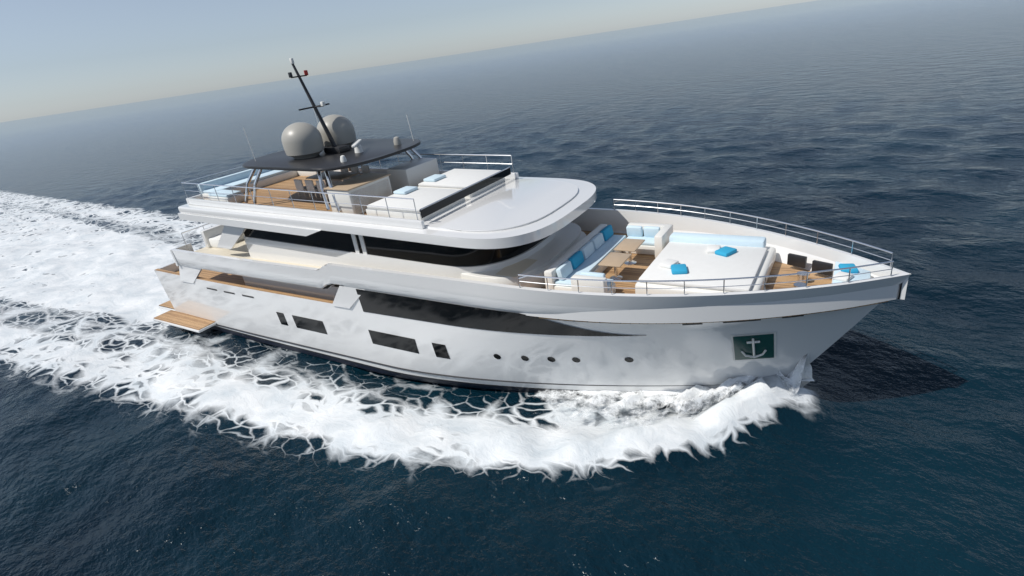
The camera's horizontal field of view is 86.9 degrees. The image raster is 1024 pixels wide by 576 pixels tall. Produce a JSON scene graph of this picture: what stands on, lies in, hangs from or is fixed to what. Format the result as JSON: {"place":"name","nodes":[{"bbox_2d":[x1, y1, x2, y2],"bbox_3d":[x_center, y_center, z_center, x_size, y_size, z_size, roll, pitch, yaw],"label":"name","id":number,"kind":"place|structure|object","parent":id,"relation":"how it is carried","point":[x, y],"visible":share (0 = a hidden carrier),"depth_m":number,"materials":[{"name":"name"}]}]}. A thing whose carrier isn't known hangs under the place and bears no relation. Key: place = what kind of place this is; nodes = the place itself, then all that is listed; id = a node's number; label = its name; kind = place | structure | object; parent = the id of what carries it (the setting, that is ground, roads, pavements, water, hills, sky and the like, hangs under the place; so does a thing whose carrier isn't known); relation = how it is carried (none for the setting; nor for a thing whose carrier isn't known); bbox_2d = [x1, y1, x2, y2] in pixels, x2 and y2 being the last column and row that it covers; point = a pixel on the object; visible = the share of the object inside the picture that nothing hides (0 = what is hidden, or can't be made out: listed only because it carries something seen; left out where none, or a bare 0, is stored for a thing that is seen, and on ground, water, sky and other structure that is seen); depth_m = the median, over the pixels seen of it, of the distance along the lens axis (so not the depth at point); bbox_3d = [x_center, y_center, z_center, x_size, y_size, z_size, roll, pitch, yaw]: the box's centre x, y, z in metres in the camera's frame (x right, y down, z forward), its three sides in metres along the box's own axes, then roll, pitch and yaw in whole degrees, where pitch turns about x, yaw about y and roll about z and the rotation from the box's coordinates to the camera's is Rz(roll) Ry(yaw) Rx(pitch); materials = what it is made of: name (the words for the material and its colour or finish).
{"place":"outdoors","nodes":[
{"label":"outdoors","id":0,"kind":"place"},
{"bbox_2d":[0,0,816,121],"label":"sky","id":1,"kind":"structure","parent":0,"point":[57,56],"materials":[{"name":"blue"}]},
{"bbox_2d":[0,0,1023,575],"bbox_3d":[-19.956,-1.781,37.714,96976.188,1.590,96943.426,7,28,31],"label":"sea water","id":2,"kind":"structure","parent":0,"point":[138,440],"depth_m":22.18,"materials":[{"name":"blue liquid"}]},
{"bbox_2d":[153,208,910,395],"bbox_3d":[-4.277,0.618,24.107,35.100,6.505,8.335,7,28,31],"label":"yacht hull","id":3,"kind":"object","parent":2,"relation":"on","point":[453,331],"visible":0.72,"depth_m":17.82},
{"bbox_2d":[178,58,596,300],"bbox_3d":[-6.345,-4.879,22.857,19.672,9.518,7.260,7,28,31],"label":"yacht superstructure","id":4,"kind":"object","parent":3,"relation":"on","point":[309,194],"visible":0.98,"depth_m":20.80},
{"bbox_2d":[518,199,893,294],"bbox_3d":[6.094,-0.878,16.622,9.182,1.372,7.634,7,28,31],"label":"foredeck","id":5,"kind":"object","parent":3,"relation":"attached to","point":[687,263],"visible":0.93,"depth_m":16.73,"materials":[{"name":"white fabric"}]},
{"bbox_2d":[534,354,813,424],"bbox_3d":[5.418,2.279,18.808,9.000,1.935,11.349,7,28,31],"label":"bow spray","id":6,"kind":"object","parent":2,"relation":"on","point":[800,375],"visible":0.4,"depth_m":17.20,"materials":[{"name":"white liquid"}]}
]}

